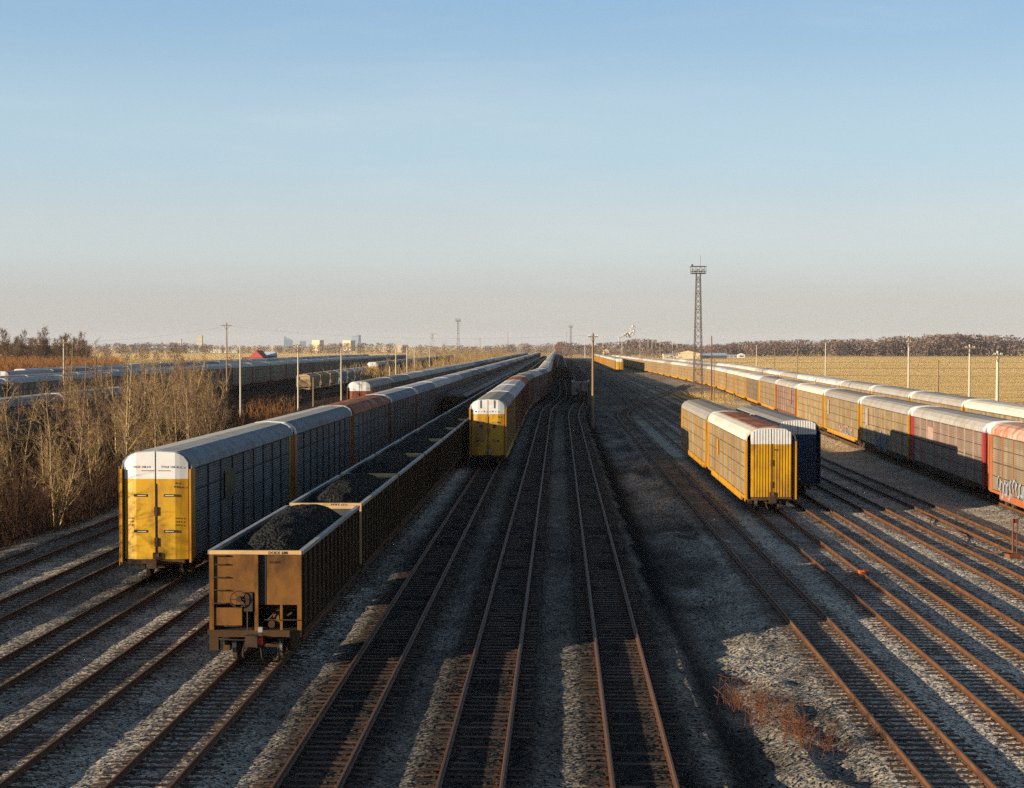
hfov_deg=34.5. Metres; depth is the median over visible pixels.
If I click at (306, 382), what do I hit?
hopper car
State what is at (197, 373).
bare tree
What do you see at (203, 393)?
bare tree
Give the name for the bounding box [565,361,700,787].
railway track
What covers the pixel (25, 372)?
autorack
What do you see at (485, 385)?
hopper car
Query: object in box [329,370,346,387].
hopper car
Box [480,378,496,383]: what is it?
hopper car
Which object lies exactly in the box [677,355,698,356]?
window
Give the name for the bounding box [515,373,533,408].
autorack
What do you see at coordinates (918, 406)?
end door
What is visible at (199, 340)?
grain elevator
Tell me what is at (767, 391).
autorack
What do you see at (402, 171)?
sky
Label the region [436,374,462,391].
autorack
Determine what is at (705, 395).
dry grass
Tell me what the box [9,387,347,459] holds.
railway track
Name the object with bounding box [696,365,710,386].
autorack
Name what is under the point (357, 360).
autorack
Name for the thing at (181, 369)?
bare tree
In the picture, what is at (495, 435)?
end door
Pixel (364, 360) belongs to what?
autorack
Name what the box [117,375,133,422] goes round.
bare tree
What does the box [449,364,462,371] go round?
autorack
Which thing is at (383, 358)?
autorack
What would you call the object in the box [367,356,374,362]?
autorack
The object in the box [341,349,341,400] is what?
utility pole
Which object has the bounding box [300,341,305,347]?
office block
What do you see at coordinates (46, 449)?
bare tree
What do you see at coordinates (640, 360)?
autorack
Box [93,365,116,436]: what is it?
bare tree
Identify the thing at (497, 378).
hopper car
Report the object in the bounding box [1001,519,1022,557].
switch stand
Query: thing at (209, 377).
bare tree
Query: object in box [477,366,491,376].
autorack
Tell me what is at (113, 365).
autorack
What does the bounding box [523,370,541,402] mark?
autorack
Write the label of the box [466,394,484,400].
coal car
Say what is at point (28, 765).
railway track
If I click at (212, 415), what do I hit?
bare tree
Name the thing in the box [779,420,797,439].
end door
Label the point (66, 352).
bare tree
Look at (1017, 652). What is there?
railway track
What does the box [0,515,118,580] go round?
railway track
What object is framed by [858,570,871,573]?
derail block
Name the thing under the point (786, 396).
autorack
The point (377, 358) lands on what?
autorack
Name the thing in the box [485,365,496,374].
autorack
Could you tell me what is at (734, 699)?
weed clump
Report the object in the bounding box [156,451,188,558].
end door
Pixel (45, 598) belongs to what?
railway track
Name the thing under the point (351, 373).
hopper car
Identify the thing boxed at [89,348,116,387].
bare tree
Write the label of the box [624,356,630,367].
autorack
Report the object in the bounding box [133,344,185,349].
long shed
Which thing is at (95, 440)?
bare tree
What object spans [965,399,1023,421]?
autorack
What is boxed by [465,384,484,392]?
hopper car
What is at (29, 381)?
autorack
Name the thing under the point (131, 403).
bare tree
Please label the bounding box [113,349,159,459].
bare tree
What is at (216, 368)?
autorack
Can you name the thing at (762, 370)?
autorack
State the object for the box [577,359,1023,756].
railway track
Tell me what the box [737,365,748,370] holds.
autorack
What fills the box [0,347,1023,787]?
ground
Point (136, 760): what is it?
railway track
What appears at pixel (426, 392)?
autorack
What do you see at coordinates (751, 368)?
autorack
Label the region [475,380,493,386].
hopper car
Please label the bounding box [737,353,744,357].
farm shed
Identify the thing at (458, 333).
light tower
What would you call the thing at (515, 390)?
autorack
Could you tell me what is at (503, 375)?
hopper car
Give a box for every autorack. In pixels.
[0,369,52,375]
[0,375,26,377]
[0,375,62,396]
[0,379,6,397]
[0,393,63,449]
[15,367,62,369]
[25,372,76,375]
[50,367,91,372]
[51,387,130,440]
[61,372,110,389]
[65,366,99,367]
[76,370,117,373]
[91,366,124,370]
[96,364,128,366]
[109,370,148,391]
[117,368,151,370]
[119,422,293,576]
[123,364,152,368]
[147,368,177,391]
[150,363,178,366]
[177,362,200,365]
[182,366,208,386]
[199,361,219,364]
[207,365,231,388]
[218,361,236,363]
[230,364,252,387]
[234,360,252,362]
[247,362,270,384]
[252,359,266,361]
[255,405,352,499]
[264,362,285,382]
[266,358,279,360]
[280,361,300,380]
[294,360,312,378]
[312,359,324,372]
[323,359,334,370]
[323,395,390,465]
[333,358,343,369]
[343,358,352,368]
[347,377,392,399]
[350,357,360,367]
[360,357,367,366]
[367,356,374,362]
[367,361,386,378]
[368,387,416,443]
[374,356,380,361]
[378,374,410,387]
[380,355,386,360]
[385,360,394,369]
[393,360,402,370]
[396,382,436,428]
[400,359,409,372]
[402,371,425,383]
[413,369,436,379]
[420,378,451,416]
[431,367,446,376]
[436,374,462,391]
[437,366,455,374]
[448,372,472,386]
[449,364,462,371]
[455,363,468,370]
[460,369,480,381]
[466,362,474,368]
[468,367,486,379]
[469,391,514,464]
[472,361,479,367]
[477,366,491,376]
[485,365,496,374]
[489,363,501,371]
[489,384,520,439]
[492,362,504,369]
[498,380,525,426]
[501,361,508,369]
[507,376,528,414]
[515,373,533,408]
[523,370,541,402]
[530,368,547,397]
[537,367,550,392]
[539,365,551,385]
[613,358,622,370]
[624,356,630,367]
[627,357,630,367]
[631,357,635,367]
[634,357,639,369]
[638,358,643,370]
[642,358,648,371]
[647,359,657,373]
[652,359,659,374]
[658,360,666,375]
[664,361,674,377]
[670,361,685,379]
[678,362,688,381]
[681,399,737,470]
[686,363,700,382]
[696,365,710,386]
[706,366,719,388]
[707,411,796,509]
[708,362,719,365]
[716,367,732,392]
[717,363,730,366]
[725,369,743,396]
[727,364,740,368]
[734,371,754,400]
[735,406,820,493]
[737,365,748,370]
[745,366,762,371]
[745,373,770,405]
[755,368,776,374]
[759,376,786,410]
[767,369,790,376]
[776,379,808,416]
[780,371,804,379]
[796,374,825,383]
[797,383,840,432]
[816,377,854,387]
[823,389,878,446]
[840,380,882,393]
[860,396,938,467]
[870,385,924,400]
[910,391,988,410]
[910,406,1020,498]
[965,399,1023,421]
[987,422,1023,507]
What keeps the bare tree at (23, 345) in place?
on the ground at (708, 621)
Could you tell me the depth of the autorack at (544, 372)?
321.11 m
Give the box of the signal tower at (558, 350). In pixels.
[554,342,562,363]
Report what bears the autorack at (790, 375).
on the railway track
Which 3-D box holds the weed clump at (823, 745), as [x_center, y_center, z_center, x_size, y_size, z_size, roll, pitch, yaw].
[8.413,8.997,43.163,1.120,1.165,2.505,0,2,0]
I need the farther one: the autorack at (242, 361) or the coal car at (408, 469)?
the autorack at (242, 361)
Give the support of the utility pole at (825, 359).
on the ground at (708, 621)
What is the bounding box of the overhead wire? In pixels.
[252,328,583,338]
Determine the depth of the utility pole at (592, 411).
211.91 m
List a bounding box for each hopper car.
[296,373,319,393]
[311,372,329,391]
[320,371,338,389]
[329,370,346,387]
[338,369,354,385]
[347,368,361,381]
[356,367,367,380]
[443,389,472,412]
[457,386,478,395]
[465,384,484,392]
[470,382,488,388]
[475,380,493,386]
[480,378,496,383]
[485,376,500,381]
[492,373,506,377]
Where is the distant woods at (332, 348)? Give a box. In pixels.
[11,342,677,359]
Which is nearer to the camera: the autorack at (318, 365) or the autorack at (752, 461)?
the autorack at (752, 461)
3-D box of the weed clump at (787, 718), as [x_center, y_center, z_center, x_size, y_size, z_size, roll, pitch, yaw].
[7.307,8.753,44.989,1.399,1.266,1.970,0,2,0]
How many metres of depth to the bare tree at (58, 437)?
141.96 m
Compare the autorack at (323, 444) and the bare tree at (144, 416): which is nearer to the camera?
the autorack at (323, 444)
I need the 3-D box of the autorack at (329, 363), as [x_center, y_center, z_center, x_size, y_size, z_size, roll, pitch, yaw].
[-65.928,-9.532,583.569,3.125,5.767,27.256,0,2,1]
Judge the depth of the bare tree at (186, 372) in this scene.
153.59 m
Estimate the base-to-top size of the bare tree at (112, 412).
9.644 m
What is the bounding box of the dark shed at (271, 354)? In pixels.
[265,352,277,357]
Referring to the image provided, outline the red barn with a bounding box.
[250,350,267,358]
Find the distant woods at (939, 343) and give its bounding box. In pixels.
[556,332,1023,355]
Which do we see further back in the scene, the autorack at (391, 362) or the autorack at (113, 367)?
the autorack at (391, 362)
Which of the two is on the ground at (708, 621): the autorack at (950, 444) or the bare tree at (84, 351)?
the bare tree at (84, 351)
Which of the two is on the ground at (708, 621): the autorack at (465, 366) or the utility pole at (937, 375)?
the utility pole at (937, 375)
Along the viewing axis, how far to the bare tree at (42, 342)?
692.24 m
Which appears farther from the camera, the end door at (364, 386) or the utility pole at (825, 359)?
the utility pole at (825, 359)
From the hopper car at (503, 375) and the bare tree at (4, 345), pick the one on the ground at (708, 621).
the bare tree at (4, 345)
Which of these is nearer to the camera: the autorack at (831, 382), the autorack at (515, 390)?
the autorack at (515, 390)
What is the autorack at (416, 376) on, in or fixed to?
on the railway track at (65, 548)
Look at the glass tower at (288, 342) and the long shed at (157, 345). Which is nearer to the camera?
the long shed at (157, 345)
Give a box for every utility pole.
[56,339,70,389]
[221,323,231,403]
[240,347,241,415]
[293,345,302,409]
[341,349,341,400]
[588,333,597,428]
[711,336,711,400]
[825,343,825,375]
[907,334,910,387]
[937,360,938,391]
[965,344,974,396]
[994,351,1002,400]
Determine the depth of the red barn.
1046.37 m
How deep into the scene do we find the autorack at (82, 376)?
274.40 m
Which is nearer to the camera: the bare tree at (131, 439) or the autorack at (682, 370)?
the bare tree at (131, 439)
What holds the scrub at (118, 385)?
on the ground at (708, 621)
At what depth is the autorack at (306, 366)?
526.75 m
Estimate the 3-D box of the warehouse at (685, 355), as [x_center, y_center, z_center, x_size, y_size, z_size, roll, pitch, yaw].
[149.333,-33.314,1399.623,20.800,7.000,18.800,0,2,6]
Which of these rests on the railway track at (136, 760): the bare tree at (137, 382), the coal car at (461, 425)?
the coal car at (461, 425)
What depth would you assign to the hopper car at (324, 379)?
378.73 m
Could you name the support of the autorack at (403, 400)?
on the railway track at (58, 654)
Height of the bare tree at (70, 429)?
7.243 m
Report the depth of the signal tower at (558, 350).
997.66 m
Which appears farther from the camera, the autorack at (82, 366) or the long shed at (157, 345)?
the long shed at (157, 345)
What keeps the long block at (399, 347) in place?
on the ground at (708, 621)
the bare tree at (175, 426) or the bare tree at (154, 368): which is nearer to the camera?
the bare tree at (175, 426)
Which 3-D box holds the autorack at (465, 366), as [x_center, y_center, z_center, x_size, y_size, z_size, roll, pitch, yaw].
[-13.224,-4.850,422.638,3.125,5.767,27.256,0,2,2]
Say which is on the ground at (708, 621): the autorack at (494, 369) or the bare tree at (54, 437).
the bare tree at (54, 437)
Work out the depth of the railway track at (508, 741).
57.43 m
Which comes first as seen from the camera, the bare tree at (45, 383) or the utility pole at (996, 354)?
the bare tree at (45, 383)
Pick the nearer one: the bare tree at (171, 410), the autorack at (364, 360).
the bare tree at (171, 410)
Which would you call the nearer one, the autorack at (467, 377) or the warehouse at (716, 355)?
the autorack at (467, 377)
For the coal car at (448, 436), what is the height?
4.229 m
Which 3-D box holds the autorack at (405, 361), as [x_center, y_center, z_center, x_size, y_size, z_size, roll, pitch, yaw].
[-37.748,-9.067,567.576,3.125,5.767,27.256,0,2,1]
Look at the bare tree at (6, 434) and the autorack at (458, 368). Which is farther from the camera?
the autorack at (458, 368)
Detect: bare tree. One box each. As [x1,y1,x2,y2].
[0,329,12,354]
[0,329,14,355]
[0,374,25,469]
[0,379,32,482]
[0,396,41,490]
[0,404,12,487]
[0,410,18,476]
[0,468,9,518]
[3,345,15,359]
[7,379,46,463]
[10,399,49,458]
[11,336,30,361]
[18,330,31,356]
[20,385,103,526]
[24,338,37,356]
[24,421,76,507]
[29,374,78,439]
[29,383,63,469]
[31,337,49,360]
[33,326,49,355]
[33,331,52,360]
[37,393,78,442]
[39,409,76,486]
[41,341,57,359]
[42,455,81,521]
[47,393,90,467]
[47,416,72,465]
[48,336,83,430]
[51,335,62,360]
[51,338,58,354]
[54,335,78,359]
[57,333,80,359]
[57,392,84,465]
[59,340,90,452]
[61,337,80,360]
[62,369,86,453]
[62,381,91,441]
[64,387,84,456]
[65,342,113,488]
[65,384,91,468]
[69,386,92,434]
[70,395,117,481]
[73,340,85,361]
[76,331,93,355]
[77,338,111,418]
[77,371,119,472]
[81,340,93,359]
[85,385,130,474]
[86,365,133,472]
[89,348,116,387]
[92,392,123,460]
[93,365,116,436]
[93,370,111,422]
[102,362,154,465]
[107,346,181,452]
[107,357,129,386]
[112,375,149,454]
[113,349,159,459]
[113,418,144,459]
[116,404,152,453]
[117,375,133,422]
[123,371,148,418]
[125,377,173,457]
[131,358,153,412]
[132,369,147,394]
[136,348,159,399]
[136,350,160,425]
[136,364,164,413]
[140,376,177,445]
[145,380,166,431]
[146,352,158,403]
[148,355,201,436]
[150,380,190,441]
[153,381,183,438]
[154,365,181,435]
[155,352,172,395]
[156,375,191,443]
[156,389,191,442]
[159,348,185,392]
[159,362,204,439]
[165,345,189,392]
[167,373,185,411]
[168,361,193,434]
[168,384,205,439]
[172,362,224,435]
[172,368,192,422]
[174,344,212,433]
[174,365,203,428]
[178,379,217,435]
[182,402,221,438]
[184,393,222,435]
[185,355,211,399]
[185,373,197,426]
[186,387,228,434]
[189,369,214,401]
[192,375,208,420]
[195,374,222,410]
[196,378,227,433]
[200,380,239,432]
[203,359,215,405]
[205,372,231,419]
[206,353,233,420]
[429,333,448,367]
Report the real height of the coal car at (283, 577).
4.266 m
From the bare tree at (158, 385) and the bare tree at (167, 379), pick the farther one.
the bare tree at (167, 379)
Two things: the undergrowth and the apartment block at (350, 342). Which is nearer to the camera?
the undergrowth
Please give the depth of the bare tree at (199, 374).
208.05 m
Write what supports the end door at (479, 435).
in the autorack at (491, 425)
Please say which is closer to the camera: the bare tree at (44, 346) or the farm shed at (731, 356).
the bare tree at (44, 346)
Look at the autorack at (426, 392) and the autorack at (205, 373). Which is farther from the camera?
the autorack at (205, 373)
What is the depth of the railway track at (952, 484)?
135.63 m
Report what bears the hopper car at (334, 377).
on the railway track at (251, 405)
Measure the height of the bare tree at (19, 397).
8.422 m
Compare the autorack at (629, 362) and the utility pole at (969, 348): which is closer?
the utility pole at (969, 348)
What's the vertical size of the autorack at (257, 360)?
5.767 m
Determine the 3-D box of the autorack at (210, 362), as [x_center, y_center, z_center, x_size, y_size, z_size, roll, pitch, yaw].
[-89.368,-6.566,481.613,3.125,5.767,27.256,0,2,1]
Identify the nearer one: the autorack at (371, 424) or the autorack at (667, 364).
the autorack at (371, 424)
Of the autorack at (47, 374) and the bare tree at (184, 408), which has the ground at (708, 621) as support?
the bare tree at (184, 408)
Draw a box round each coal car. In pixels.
[208,504,359,660]
[289,472,397,580]
[340,451,423,537]
[375,436,442,506]
[400,425,456,484]
[420,416,467,467]
[435,409,468,454]
[447,403,470,411]
[457,398,478,405]
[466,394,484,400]
[571,378,588,400]
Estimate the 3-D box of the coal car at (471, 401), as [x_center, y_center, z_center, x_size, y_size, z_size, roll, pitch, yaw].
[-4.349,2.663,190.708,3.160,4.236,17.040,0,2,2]
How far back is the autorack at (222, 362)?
504.60 m
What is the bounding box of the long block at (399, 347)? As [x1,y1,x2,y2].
[378,345,405,351]
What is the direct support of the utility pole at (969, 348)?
on the ground at (708, 621)
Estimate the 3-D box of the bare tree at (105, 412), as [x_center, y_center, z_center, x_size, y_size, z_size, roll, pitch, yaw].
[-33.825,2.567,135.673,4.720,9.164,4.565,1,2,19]
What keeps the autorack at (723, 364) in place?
on the railway track
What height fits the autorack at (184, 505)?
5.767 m
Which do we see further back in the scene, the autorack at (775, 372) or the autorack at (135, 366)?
the autorack at (135, 366)
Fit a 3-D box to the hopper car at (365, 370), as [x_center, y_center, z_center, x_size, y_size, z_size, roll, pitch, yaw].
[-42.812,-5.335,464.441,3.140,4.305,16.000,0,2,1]
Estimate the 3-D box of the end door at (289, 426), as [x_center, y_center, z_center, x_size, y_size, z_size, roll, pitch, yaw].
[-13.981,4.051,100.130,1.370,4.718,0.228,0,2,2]
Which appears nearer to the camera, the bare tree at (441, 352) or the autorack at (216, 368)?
the autorack at (216, 368)
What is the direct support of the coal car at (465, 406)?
on the railway track at (136, 760)
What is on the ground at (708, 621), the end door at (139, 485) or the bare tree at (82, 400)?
the bare tree at (82, 400)
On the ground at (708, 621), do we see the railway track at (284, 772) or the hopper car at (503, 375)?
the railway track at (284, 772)
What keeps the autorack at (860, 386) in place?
on the railway track
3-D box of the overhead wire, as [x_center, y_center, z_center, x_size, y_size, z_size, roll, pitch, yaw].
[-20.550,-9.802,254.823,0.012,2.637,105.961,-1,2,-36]
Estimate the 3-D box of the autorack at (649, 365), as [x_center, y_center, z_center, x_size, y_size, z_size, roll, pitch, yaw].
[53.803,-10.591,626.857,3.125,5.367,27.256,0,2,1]
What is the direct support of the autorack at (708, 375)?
on the railway track at (952, 484)
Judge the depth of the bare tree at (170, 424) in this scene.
155.46 m
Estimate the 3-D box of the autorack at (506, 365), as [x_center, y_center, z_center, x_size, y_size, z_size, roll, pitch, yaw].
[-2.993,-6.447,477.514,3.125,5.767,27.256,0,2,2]
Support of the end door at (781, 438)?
in the autorack at (752, 461)
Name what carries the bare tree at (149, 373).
on the ground at (708, 621)
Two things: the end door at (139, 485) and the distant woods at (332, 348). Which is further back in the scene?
the distant woods at (332, 348)
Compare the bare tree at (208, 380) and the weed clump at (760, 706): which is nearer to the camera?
the weed clump at (760, 706)
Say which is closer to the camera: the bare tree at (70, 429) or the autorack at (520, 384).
the bare tree at (70, 429)
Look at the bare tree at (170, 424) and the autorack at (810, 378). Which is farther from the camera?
the autorack at (810, 378)
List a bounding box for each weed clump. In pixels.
[716,674,754,715]
[744,675,785,728]
[750,693,806,739]
[778,709,820,751]
[815,716,851,761]
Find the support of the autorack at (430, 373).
on the railway track at (65, 548)
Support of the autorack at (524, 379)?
on the railway track at (284, 772)
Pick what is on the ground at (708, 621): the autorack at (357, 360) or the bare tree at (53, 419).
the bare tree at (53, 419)
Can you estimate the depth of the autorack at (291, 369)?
495.36 m
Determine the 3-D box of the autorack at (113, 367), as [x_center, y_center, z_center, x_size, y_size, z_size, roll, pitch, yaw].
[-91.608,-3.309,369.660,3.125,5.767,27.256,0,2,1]
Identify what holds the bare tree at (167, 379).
on the ground at (708, 621)
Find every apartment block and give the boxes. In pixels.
[312,340,323,350]
[342,340,354,350]
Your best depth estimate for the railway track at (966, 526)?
104.46 m
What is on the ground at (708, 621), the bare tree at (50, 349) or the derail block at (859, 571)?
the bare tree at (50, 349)
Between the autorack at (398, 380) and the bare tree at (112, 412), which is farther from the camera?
the autorack at (398, 380)
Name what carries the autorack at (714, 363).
on the railway track
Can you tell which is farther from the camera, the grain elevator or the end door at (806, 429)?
the grain elevator
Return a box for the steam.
[618,325,637,338]
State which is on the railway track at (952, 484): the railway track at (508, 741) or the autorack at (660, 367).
the autorack at (660, 367)
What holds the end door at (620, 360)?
in the autorack at (617, 364)
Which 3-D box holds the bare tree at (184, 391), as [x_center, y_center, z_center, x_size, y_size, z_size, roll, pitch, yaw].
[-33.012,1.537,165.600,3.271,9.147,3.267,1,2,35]
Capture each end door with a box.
[124,451,155,558]
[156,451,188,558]
[273,422,292,433]
[349,382,358,398]
[359,382,369,395]
[472,400,487,454]
[488,400,503,454]
[616,359,618,369]
[619,359,622,369]
[750,429,770,496]
[772,429,791,496]
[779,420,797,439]
[798,420,815,481]
[910,406,922,445]
[986,421,1008,485]
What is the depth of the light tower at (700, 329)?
353.18 m
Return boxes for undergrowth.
[0,400,234,548]
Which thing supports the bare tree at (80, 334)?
on the ground at (708, 621)
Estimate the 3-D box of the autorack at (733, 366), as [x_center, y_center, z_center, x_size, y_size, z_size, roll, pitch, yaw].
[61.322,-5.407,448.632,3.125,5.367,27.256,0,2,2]
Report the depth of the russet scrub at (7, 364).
549.82 m
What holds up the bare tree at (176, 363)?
on the ground at (708, 621)
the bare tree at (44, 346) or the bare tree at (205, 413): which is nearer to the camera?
the bare tree at (205, 413)
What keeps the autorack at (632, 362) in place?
on the railway track at (952, 484)
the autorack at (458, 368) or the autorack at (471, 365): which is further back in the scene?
the autorack at (471, 365)
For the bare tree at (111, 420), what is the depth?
154.06 m
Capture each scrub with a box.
[0,355,128,370]
[0,375,216,427]
[220,393,300,425]
[330,353,516,387]
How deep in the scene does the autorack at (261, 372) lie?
443.14 m
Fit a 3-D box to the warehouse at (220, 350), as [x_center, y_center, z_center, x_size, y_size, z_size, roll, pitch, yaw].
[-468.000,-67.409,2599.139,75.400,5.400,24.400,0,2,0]
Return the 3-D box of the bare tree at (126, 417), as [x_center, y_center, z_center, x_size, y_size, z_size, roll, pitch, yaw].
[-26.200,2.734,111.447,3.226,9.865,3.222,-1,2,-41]
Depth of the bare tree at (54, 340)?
773.95 m
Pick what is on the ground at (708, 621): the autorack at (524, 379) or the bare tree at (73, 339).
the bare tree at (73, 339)
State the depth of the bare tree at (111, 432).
132.11 m
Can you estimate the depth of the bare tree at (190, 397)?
163.33 m
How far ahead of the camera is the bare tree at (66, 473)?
98.46 m
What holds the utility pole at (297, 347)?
on the ground at (708, 621)
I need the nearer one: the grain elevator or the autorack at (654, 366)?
the autorack at (654, 366)
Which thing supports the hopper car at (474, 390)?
on the railway track at (28, 765)
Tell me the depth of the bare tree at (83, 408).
112.64 m
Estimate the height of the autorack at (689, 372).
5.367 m
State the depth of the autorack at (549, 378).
351.52 m
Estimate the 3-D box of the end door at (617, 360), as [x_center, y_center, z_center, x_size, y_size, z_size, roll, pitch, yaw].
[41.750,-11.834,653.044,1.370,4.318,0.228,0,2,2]
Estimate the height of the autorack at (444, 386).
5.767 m
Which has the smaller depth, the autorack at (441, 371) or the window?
the autorack at (441, 371)
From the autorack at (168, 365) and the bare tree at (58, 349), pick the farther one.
the bare tree at (58, 349)
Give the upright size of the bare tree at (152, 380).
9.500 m
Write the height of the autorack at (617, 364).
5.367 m
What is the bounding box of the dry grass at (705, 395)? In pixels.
[654,391,744,402]
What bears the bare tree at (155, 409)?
on the ground at (708, 621)
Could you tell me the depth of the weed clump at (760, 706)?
46.85 m
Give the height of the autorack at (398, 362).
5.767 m
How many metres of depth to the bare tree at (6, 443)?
108.76 m
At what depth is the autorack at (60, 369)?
341.80 m
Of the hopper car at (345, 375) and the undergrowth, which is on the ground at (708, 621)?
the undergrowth
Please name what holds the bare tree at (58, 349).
on the ground at (708, 621)
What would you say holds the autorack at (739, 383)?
on the railway track at (952, 484)
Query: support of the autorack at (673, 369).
on the railway track at (952, 484)
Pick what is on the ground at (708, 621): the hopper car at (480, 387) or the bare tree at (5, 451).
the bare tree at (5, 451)
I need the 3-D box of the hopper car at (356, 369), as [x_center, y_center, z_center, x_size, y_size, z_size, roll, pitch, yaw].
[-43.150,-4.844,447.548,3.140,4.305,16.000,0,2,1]
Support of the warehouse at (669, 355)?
on the ground at (708, 621)
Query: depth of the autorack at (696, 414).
141.63 m
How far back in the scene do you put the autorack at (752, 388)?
290.71 m
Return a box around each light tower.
[456,319,460,355]
[569,326,572,358]
[690,255,706,395]
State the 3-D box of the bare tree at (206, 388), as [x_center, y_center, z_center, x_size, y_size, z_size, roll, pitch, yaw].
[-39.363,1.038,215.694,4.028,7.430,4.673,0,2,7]
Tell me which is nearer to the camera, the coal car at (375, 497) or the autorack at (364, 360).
the coal car at (375, 497)
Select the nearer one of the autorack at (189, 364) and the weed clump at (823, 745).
the weed clump at (823, 745)
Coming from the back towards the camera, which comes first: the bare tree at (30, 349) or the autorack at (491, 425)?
the bare tree at (30, 349)
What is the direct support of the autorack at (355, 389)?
on the railway track at (65, 548)
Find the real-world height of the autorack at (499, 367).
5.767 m
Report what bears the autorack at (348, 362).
on the railway track at (254, 384)
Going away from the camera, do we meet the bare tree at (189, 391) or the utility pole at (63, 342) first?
the bare tree at (189, 391)
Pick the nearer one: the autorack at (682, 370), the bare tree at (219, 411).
the bare tree at (219, 411)
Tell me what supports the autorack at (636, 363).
on the railway track at (952, 484)
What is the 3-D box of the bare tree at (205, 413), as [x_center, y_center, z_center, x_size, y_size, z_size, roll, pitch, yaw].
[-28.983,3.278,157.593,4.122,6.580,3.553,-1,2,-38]
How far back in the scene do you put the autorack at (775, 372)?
336.30 m
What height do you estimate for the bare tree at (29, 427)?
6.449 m
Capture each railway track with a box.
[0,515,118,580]
[0,546,130,629]
[0,556,208,702]
[0,590,208,787]
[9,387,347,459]
[11,386,346,451]
[91,449,468,787]
[167,379,295,397]
[253,393,547,787]
[415,378,566,787]
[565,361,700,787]
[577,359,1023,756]
[581,360,1023,670]
[583,359,1023,603]
[589,359,1023,563]
[614,384,1007,787]
[623,366,1023,514]
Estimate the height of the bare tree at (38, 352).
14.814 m
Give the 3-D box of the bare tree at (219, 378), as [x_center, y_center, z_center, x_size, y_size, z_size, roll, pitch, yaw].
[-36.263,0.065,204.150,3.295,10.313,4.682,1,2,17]
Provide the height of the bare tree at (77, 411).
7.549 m
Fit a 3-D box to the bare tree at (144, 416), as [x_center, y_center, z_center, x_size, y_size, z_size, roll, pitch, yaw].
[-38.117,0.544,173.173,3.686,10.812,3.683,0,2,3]
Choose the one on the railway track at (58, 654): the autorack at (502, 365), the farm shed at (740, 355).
the autorack at (502, 365)
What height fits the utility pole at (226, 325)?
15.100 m
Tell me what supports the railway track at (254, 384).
on the ground at (708, 621)
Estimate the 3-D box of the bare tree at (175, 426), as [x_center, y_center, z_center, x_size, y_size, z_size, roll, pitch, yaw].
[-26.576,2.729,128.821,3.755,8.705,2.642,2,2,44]
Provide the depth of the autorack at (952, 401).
166.76 m
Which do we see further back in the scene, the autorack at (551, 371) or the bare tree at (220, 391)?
the autorack at (551, 371)
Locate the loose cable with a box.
[913,513,998,555]
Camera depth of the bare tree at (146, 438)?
118.52 m
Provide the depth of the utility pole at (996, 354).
170.91 m
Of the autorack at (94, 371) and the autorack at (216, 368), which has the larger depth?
the autorack at (216, 368)
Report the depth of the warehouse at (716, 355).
1442.25 m
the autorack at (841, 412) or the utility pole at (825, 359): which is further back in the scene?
the utility pole at (825, 359)
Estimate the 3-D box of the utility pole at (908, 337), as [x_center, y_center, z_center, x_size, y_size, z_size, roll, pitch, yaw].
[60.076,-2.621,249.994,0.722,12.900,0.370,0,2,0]
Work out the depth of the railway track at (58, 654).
61.26 m
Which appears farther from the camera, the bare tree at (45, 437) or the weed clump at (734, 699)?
the bare tree at (45, 437)
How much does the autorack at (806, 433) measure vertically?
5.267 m
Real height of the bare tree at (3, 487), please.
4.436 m
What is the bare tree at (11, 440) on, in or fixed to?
on the ground at (708, 621)
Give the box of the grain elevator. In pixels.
[197,335,202,347]
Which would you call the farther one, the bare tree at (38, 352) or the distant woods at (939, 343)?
the distant woods at (939, 343)
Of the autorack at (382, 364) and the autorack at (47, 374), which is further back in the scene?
the autorack at (382, 364)
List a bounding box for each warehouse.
[191,349,239,352]
[662,354,675,357]
[676,351,699,358]
[700,353,726,357]
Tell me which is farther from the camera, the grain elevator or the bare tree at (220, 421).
the grain elevator
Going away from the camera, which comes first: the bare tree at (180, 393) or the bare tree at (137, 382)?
the bare tree at (180, 393)
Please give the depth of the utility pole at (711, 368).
319.87 m
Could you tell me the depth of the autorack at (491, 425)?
140.81 m
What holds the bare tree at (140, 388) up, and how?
on the ground at (708, 621)
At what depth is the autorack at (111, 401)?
185.48 m
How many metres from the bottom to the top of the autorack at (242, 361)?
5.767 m
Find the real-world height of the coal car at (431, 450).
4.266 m
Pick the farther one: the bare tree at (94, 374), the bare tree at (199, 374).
the bare tree at (199, 374)
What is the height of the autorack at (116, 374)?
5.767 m
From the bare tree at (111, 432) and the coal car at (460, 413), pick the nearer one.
the bare tree at (111, 432)
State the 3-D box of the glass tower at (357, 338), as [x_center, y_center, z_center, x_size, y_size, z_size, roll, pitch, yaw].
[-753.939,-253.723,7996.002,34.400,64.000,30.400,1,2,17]
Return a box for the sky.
[0,0,1023,346]
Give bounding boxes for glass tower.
[284,336,292,347]
[352,335,360,347]
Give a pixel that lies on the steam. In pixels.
(629, 333)
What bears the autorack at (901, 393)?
on the railway track
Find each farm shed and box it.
[727,355,736,357]
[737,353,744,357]
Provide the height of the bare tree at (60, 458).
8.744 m
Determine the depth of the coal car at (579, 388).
308.15 m
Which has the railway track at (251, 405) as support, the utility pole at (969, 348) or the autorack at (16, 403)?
the autorack at (16, 403)
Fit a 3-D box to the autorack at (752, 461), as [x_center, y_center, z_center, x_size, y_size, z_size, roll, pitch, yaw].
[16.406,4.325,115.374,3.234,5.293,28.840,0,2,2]
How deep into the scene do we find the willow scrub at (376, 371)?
465.04 m
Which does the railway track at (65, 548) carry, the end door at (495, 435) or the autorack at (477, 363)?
the autorack at (477, 363)
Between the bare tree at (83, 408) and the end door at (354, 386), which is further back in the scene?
the end door at (354, 386)
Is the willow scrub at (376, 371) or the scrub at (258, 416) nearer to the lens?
the scrub at (258, 416)

